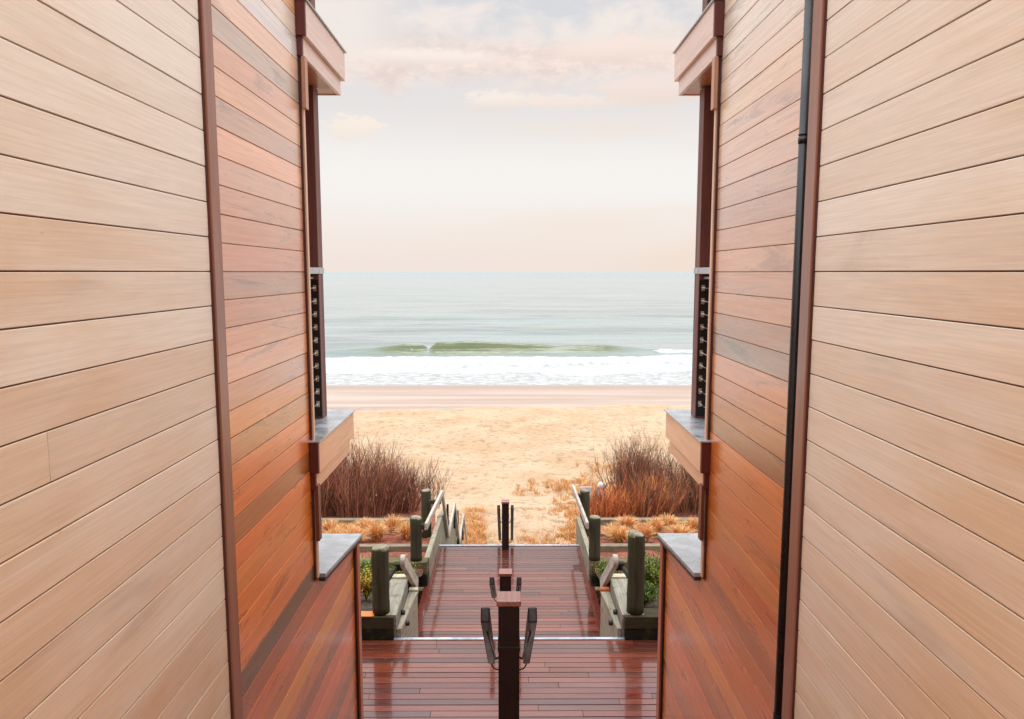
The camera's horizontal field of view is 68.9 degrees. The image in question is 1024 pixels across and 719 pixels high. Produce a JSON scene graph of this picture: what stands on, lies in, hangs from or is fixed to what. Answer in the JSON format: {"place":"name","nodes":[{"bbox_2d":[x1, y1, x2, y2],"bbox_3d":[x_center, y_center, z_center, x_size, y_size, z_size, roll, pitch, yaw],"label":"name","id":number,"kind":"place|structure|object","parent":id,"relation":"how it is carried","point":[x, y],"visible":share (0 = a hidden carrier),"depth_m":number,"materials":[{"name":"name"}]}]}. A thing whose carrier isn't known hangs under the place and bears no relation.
{"place":"outdoors","nodes":[
{"label":"outdoors","id":0,"kind":"place"},
{"bbox_2d":[315,0,701,271],"label":"sky","id":1,"kind":"structure","parent":0,"point":[459,135],"materials":[{"name":"white"}]},
{"bbox_2d":[323,272,694,385],"bbox_3d":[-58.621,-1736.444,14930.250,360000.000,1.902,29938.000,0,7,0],"label":"sea","id":2,"kind":"structure","parent":0,"point":[508,328],"depth_m":131.40,"materials":[{"name":"liquid"}]},
{"bbox_2d":[362,637,657,718],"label":"boardwalk","id":3,"kind":"structure","parent":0,"point":[559,677],"depth_m":7.33,"materials":[{"name":"brown wood"}]},
{"bbox_2d":[361,609,393,640],"bbox_3d":[-2.458,2.917,8.205,2.345,0.296,0.219,0,7,0],"label":"landscape timber","id":4,"kind":"object","parent":3,"relation":"on","point":[377,628],"visible":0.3,"depth_m":8.11,"materials":[{"name":"brown wood"}]},
{"bbox_2d":[371,544,389,615],"bbox_3d":[-1.436,2.398,8.158,0.191,0.758,0.190,0,7,0],"label":"round piling","id":5,"kind":"object","parent":4,"relation":"on","point":[380,579],"visible":1,"depth_m":8.09,"materials":[{"name":"grey wood"}]},
{"bbox_2d":[489,569,521,601],"bbox_3d":[-0.072,2.611,8.508,0.346,0.823,1.113,0,7,0],"label":"handrail post","id":6,"kind":"object","parent":3,"relation":"on","point":[505,575],"visible":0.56,"depth_m":7.96,"materials":[{"name":"brown wood"}]},
{"bbox_2d":[624,608,658,639],"bbox_3d":[2.397,2.920,8.225,2.345,0.286,0.219,0,7,0],"label":"landscape timber","id":7,"kind":"object","parent":3,"relation":"on","point":[642,627],"visible":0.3,"depth_m":8.12,"materials":[{"name":"brown wood"}]},
{"bbox_2d":[626,530,644,615],"bbox_3d":[1.354,2.316,8.160,0.188,0.923,0.189,0,7,0],"label":"round piling","id":8,"kind":"object","parent":7,"relation":"on","point":[636,571],"visible":1,"depth_m":8.09,"materials":[{"name":"grey wood"}]},
{"bbox_3d":[-0.009,2.563,2.510,2.100,2.495,7.391,0,7,0],"label":"wooden stairs","id":9,"kind":"object","parent":3,"relation":"on","visible":0},
{"bbox_2d":[481,591,536,718],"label":"handrail post","id":10,"kind":"object","parent":9,"relation":"on","point":[508,606],"visible":1,"depth_m":4.20,"materials":[{"name":"brown wood"}]},
{"bbox_2d":[326,386,697,608],"bbox_3d":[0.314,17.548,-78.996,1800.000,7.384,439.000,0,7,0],"label":"beach sand","id":11,"kind":"structure","parent":0,"point":[499,443],"depth_m":42.95,"materials":[{"name":"beige sand"}]},
{"bbox_2d":[0,0,363,718],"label":"cedar house","id":12,"kind":"structure","parent":11,"relation":"on","point":[176,434],"depth_m":2.49,"materials":[{"name":"brown wood"}]},
{"bbox_2d":[321,501,434,608],"bbox_3d":[-4.953,4.530,14.284,7.200,4.675,11.640,0,7,0],"label":"mulch bed","id":13,"kind":"object","parent":11,"relation":"on","point":[386,539],"visible":0.02,"depth_m":13.47,"materials":[{"name":"brown soil"}]},
{"bbox_2d":[323,525,343,533],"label":"grass tuft","id":14,"kind":"object","parent":13,"relation":"on","point":[333,531],"visible":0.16,"depth_m":13.31,"materials":[{"name":"plant"}]},
{"bbox_2d":[322,518,345,533],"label":"grass tuft","id":15,"kind":"object","parent":13,"relation":"on","point":[328,525],"visible":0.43,"depth_m":14.04,"materials":[{"name":"orange plant"}]},
{"bbox_2d":[320,452,356,516],"bbox_3d":[-4.456,2.450,15.917,2.299,1.882,2.001,0,7,0],"label":"bare shrub","id":16,"kind":"object","parent":13,"relation":"on","point":[325,501],"visible":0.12,"depth_m":15.70,"materials":[{"name":"brown plant"}]},
{"bbox_2d":[328,521,356,533],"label":"grass tuft","id":17,"kind":"object","parent":13,"relation":"on","point":[344,527],"visible":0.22,"depth_m":13.61,"materials":[{"name":"orange plant"}]},
{"bbox_2d":[338,524,373,540],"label":"grass tuft","id":18,"kind":"object","parent":13,"relation":"on","point":[356,531],"visible":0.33,"depth_m":13.23,"materials":[{"name":"orange plant"}]},
{"bbox_2d":[349,517,376,532],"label":"grass tuft","id":19,"kind":"object","parent":13,"relation":"on","point":[364,522],"visible":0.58,"depth_m":14.20,"materials":[{"name":"orange plant"}]},
{"bbox_2d":[321,518,409,525],"bbox_3d":[-3.666,3.271,14.735,3.980,0.256,0.140,0,7,0],"label":"landscape timber","id":20,"kind":"object","parent":13,"relation":"on","point":[347,520],"visible":0.03,"depth_m":14.67,"materials":[{"name":"grey wood"}]},
{"bbox_2d":[360,565,371,599],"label":"leafy shrub","id":21,"kind":"object","parent":13,"relation":"on","point":[366,586],"visible":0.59,"depth_m":9.32,"materials":[{"name":"yellow plant"}]},
{"bbox_2d":[360,550,371,581],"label":"leafy shrub","id":22,"kind":"object","parent":13,"relation":"on","point":[364,567],"visible":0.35,"depth_m":10.17,"materials":[{"name":"green plant"}]},
{"bbox_2d":[322,431,416,517],"bbox_3d":[-3.120,2.423,15.848,2.221,1.952,1.945,0,7,0],"label":"bare shrub","id":23,"kind":"object","parent":13,"relation":"on","point":[362,489],"visible":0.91,"depth_m":15.63,"materials":[{"name":"brown plant"}]},
{"bbox_2d":[361,520,391,541],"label":"grass tuft","id":24,"kind":"object","parent":13,"relation":"on","point":[377,529],"visible":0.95,"depth_m":13.41,"materials":[{"name":"orange plant"}]},
{"bbox_2d":[378,513,409,533],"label":"grass tuft","id":25,"kind":"object","parent":13,"relation":"on","point":[392,522],"visible":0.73,"depth_m":14.03,"materials":[{"name":"orange plant"}]},
{"bbox_2d":[360,557,427,586],"bbox_3d":[-2.868,3.263,11.443,3.150,0.396,0.204,0,7,0],"label":"landscape timber","id":26,"kind":"object","parent":13,"relation":"on","point":[423,578],"visible":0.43,"depth_m":11.36,"materials":[{"name":"grey wood"}]},
{"bbox_2d":[410,515,421,561],"bbox_3d":[-1.464,2.725,11.388,0.178,0.683,0.179,0,7,0],"label":"round piling","id":27,"kind":"object","parent":26,"relation":"on","point":[415,539],"visible":1,"depth_m":11.32,"materials":[{"name":"grey wood"}]},
{"bbox_2d":[359,544,428,551],"bbox_3d":[-3.228,3.265,12.718,3.640,0.216,0.130,0,7,0],"label":"landscape timber","id":28,"kind":"object","parent":13,"relation":"on","point":[392,547],"depth_m":12.65,"materials":[{"name":"grey wood"}]},
{"bbox_2d":[369,460,430,513],"bbox_3d":[-2.478,2.747,16.360,1.419,1.290,1.229,0,7,0],"label":"bare shrub","id":29,"kind":"object","parent":13,"relation":"on","point":[408,503],"visible":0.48,"depth_m":16.20,"materials":[{"name":"brown plant"}]},
{"bbox_2d":[389,559,419,573],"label":"leafy shrub","id":30,"kind":"object","parent":13,"relation":"on","point":[399,572],"visible":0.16,"depth_m":10.52,"materials":[{"name":"green plant"}]},
{"bbox_2d":[392,519,422,539],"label":"grass tuft","id":31,"kind":"object","parent":13,"relation":"on","point":[404,530],"visible":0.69,"depth_m":13.48,"materials":[{"name":"orange plant"}]},
{"bbox_2d":[421,489,430,537],"bbox_3d":[-1.582,3.036,13.790,0.183,1.308,0.184,0,7,0],"label":"round piling","id":32,"kind":"object","parent":13,"relation":"on","point":[425,504],"visible":0.62,"depth_m":13.68,"materials":[{"name":"grey wood"}]},
{"bbox_2d":[411,453,461,506],"bbox_3d":[-1.827,2.732,16.969,1.226,1.377,0.852,3,7,26],"label":"bare shrub","id":33,"kind":"object","parent":13,"relation":"on","point":[429,485],"visible":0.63,"depth_m":17.00,"materials":[{"name":"brown plant"}]},
{"bbox_2d":[437,504,463,544],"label":"stair side wall","id":34,"kind":"structure","parent":11,"relation":"on","point":[453,539],"depth_m":16.05,"materials":[{"name":"grey wood"}]},
{"bbox_2d":[421,490,467,543],"bbox_3d":[-1.380,3.868,16.227,0.282,4.061,9.914,0,7,0],"label":"side handrail","id":35,"kind":"object","parent":34,"relation":"attached to","point":[436,503],"visible":0.89,"depth_m":14.04,"materials":[{"name":"grey wood"}]},
{"bbox_2d":[418,544,600,636],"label":"boardwalk","id":36,"kind":"structure","parent":11,"relation":"on","point":[558,591],"depth_m":11.24,"materials":[{"name":"brown wood"}]},
{"bbox_2d":[425,517,441,580],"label":"plank curb","id":37,"kind":"structure","parent":36,"relation":"attached to","point":[435,542],"depth_m":12.42,"materials":[{"name":"grey wood"}]},
{"bbox_2d":[497,500,513,549],"bbox_3d":[-0.117,3.010,13.687,0.288,1.348,1.668,0,7,0],"label":"handrail post","id":38,"kind":"object","parent":36,"relation":"on","point":[505,522],"visible":1,"depth_m":12.87,"materials":[{"name":"brown wood"}]},
{"bbox_2d":[576,517,589,580],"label":"plank curb","id":39,"kind":"structure","parent":36,"relation":"attached to","point":[582,539],"depth_m":12.58,"materials":[{"name":"grey wood"}]},
{"bbox_2d":[587,502,698,607],"bbox_3d":[4.847,4.530,14.322,7.200,4.668,11.640,0,7,0],"label":"mulch bed","id":40,"kind":"object","parent":11,"relation":"on","point":[625,554],"visible":0.02,"depth_m":13.38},
{"bbox_2d":[580,488,589,536],"bbox_3d":[1.341,3.031,13.801,0.181,1.316,0.183,0,7,0],"label":"round piling","id":41,"kind":"object","parent":40,"relation":"on","point":[585,497],"visible":0.47,"depth_m":13.69,"materials":[{"name":"grey wood"}]},
{"bbox_2d":[579,487,591,498],"bbox_3d":[1.786,3.632,18.187,0.310,1.100,0.070,0,7,0],"label":"white board","id":42,"kind":"object","parent":40,"relation":"on","point":[589,489],"visible":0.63,"depth_m":18.09,"materials":[{"name":"paint"}]},
{"bbox_2d":[590,451,590,486],"bbox_3d":[1.959,3.244,18.711,0.034,1.950,0.016,0,7,0],"label":"thin stake","id":43,"kind":"object","parent":40,"relation":"on","point":[590,469],"visible":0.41,"depth_m":18.65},
{"bbox_2d":[597,482,605,495],"bbox_3d":[2.132,3.368,17.820,0.220,0.910,0.220,0,7,0],"label":"marker post","id":44,"kind":"object","parent":40,"relation":"on","point":[600,483],"visible":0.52,"depth_m":17.72,"materials":[{"name":"paint"}]},
{"bbox_2d":[592,558,620,576],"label":"leafy shrub","id":45,"kind":"object","parent":40,"relation":"on","point":[601,569],"visible":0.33,"depth_m":10.72,"materials":[{"name":"green plant"}]},
{"bbox_2d":[585,482,641,517],"bbox_3d":[2.096,2.938,15.690,1.322,0.865,1.163,0,7,0],"label":"bare shrub","id":46,"kind":"object","parent":40,"relation":"on","point":[611,506],"visible":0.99,"depth_m":15.50,"materials":[{"name":"brown plant"}]},
{"bbox_2d":[600,522,628,538],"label":"grass tuft","id":47,"kind":"object","parent":40,"relation":"on","point":[610,525],"visible":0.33,"depth_m":13.74,"materials":[{"name":"orange plant"}]},
{"bbox_2d":[603,524,630,542],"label":"grass tuft","id":48,"kind":"object","parent":40,"relation":"on","point":[619,536],"visible":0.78,"depth_m":13.10,"materials":[{"name":"plant"}]},
{"bbox_2d":[590,557,659,586],"bbox_3d":[2.782,3.260,11.465,3.150,0.396,0.204,0,7,0],"label":"landscape timber","id":49,"kind":"object","parent":40,"relation":"on","point":[594,580],"visible":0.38,"depth_m":11.37,"materials":[{"name":"grey wood"}]},
{"bbox_2d":[589,515,600,561],"bbox_3d":[1.261,2.723,11.398,0.179,0.684,0.179,0,7,0],"label":"round piling","id":50,"kind":"object","parent":49,"relation":"on","point":[594,536],"visible":1,"depth_m":11.33,"materials":[{"name":"grey wood"}]},
{"bbox_2d":[572,484,589,528],"bbox_3d":[1.184,2.471,12.451,0.178,0.409,2.656,0,7,0],"label":"side handrail","id":51,"kind":"object","parent":50,"relation":"attached to","point":[577,496],"visible":1,"depth_m":12.16,"materials":[{"name":"grey wood"}]},
{"bbox_2d":[612,514,638,529],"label":"grass tuft","id":52,"kind":"object","parent":40,"relation":"on","point":[628,521],"visible":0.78,"depth_m":14.36,"materials":[{"name":"orange plant"}]},
{"bbox_2d":[600,543,659,551],"bbox_3d":[3.132,3.262,12.742,3.640,0.216,0.130,0,7,0],"label":"landscape timber","id":53,"kind":"object","parent":40,"relation":"on","point":[613,547],"depth_m":12.67,"materials":[{"name":"grey wood"}]},
{"bbox_2d":[589,424,682,506],"bbox_3d":[2.905,2.407,17.030,2.183,2.010,2.081,6,9,41],"label":"bare shrub","id":54,"kind":"object","parent":40,"relation":"on","point":[623,467],"visible":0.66,"depth_m":16.91,"materials":[{"name":"brown plant"}]},
{"bbox_2d":[627,521,657,541],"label":"grass tuft","id":55,"kind":"object","parent":40,"relation":"on","point":[646,531],"visible":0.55,"depth_m":13.37,"materials":[{"name":"orange plant"}]},
{"bbox_2d":[601,517,697,526],"bbox_3d":[3.554,3.267,14.763,3.980,0.256,0.140,0,7,0],"label":"landscape timber","id":56,"kind":"object","parent":40,"relation":"on","point":[611,520],"visible":0.03,"depth_m":14.69,"materials":[{"name":"grey wood"}]},
{"bbox_2d":[644,577,658,606],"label":"leafy shrub","id":57,"kind":"object","parent":40,"relation":"on","point":[649,594],"visible":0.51,"depth_m":8.93,"materials":[{"name":"green plant"}]},
{"bbox_2d":[644,548,659,598],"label":"leafy shrub","id":58,"kind":"object","parent":40,"relation":"on","point":[651,573],"visible":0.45,"depth_m":9.52,"materials":[{"name":"green plant"}]},
{"bbox_2d":[617,464,688,517],"bbox_3d":[2.959,2.837,15.803,1.627,1.141,1.429,0,7,0],"label":"bare shrub","id":59,"kind":"object","parent":40,"relation":"on","point":[651,501],"visible":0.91,"depth_m":15.67,"materials":[{"name":"brown plant"}]},
{"bbox_2d":[641,516,669,535],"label":"grass tuft","id":60,"kind":"object","parent":40,"relation":"on","point":[655,523],"visible":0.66,"depth_m":13.83,"materials":[{"name":"orange plant"}]},
{"bbox_2d":[652,513,682,529],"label":"grass tuft","id":61,"kind":"object","parent":40,"relation":"on","point":[668,520],"visible":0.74,"depth_m":14.40,"materials":[{"name":"orange plant"}]},
{"bbox_2d":[661,523,694,532],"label":"grass tuft","id":62,"kind":"object","parent":40,"relation":"on","point":[678,529],"visible":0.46,"depth_m":13.72,"materials":[{"name":"orange plant"}]},
{"bbox_2d":[658,448,698,514],"bbox_3d":[4.147,2.512,16.107,2.096,1.815,2.015,0,7,0],"label":"bare shrub","id":63,"kind":"object","parent":40,"relation":"on","point":[687,480],"visible":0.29,"depth_m":16.02,"materials":[{"name":"brown plant"}]},
{"bbox_2d":[678,516,697,532],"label":"grass tuft","id":64,"kind":"object","parent":40,"relation":"on","point":[692,524],"visible":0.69,"depth_m":14.13,"materials":[{"name":"orange plant"}]},
{"bbox_2d":[656,0,1023,718],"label":"cedar house","id":65,"kind":"structure","parent":11,"relation":"on","point":[844,434],"depth_m":2.52,"materials":[{"name":"brown wood"}]},
{"bbox_2d":[459,461,633,543],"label":"dune grass","id":66,"kind":"structure","parent":0,"point":[477,535],"depth_m":26.60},
{"bbox_3d":[-0.032,3.510,8.767,2.360,0.754,1.184,0,7,0],"label":"wooden stairs","id":67,"kind":"object","parent":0,"visible":0},
{"bbox_2d":[387,574,417,636],"bbox_3d":[-1.327,3.262,8.719,0.355,1.135,1.068,0,7,0],"label":"stair cheek","id":68,"kind":"object","parent":67,"relation":"attached to","point":[403,606],"visible":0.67,"depth_m":8.70,"materials":[{"name":"grey wood"}]},
{"bbox_2d":[389,555,418,591],"bbox_3d":[-1.286,2.616,8.888,0.160,0.778,1.272,1,7,5],"label":"side handrail","id":69,"kind":"object","parent":68,"relation":"attached to","point":[404,566],"visible":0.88,"depth_m":8.75,"materials":[{"name":"grey wood"}]},
{"bbox_2d":[600,574,643,636],"bbox_3d":[1.262,3.261,8.729,0.355,1.135,1.068,0,7,0],"label":"stair cheek","id":70,"kind":"object","parent":67,"relation":"attached to","point":[613,611],"visible":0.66,"depth_m":8.73,"materials":[{"name":"grey wood"}]},
{"bbox_2d":[600,554,627,588],"bbox_3d":[1.219,2.615,8.898,0.160,0.778,1.272,-1,7,-5],"label":"side handrail","id":71,"kind":"object","parent":70,"relation":"attached to","point":[614,564],"visible":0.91,"depth_m":8.77,"materials":[{"name":"grey wood"}]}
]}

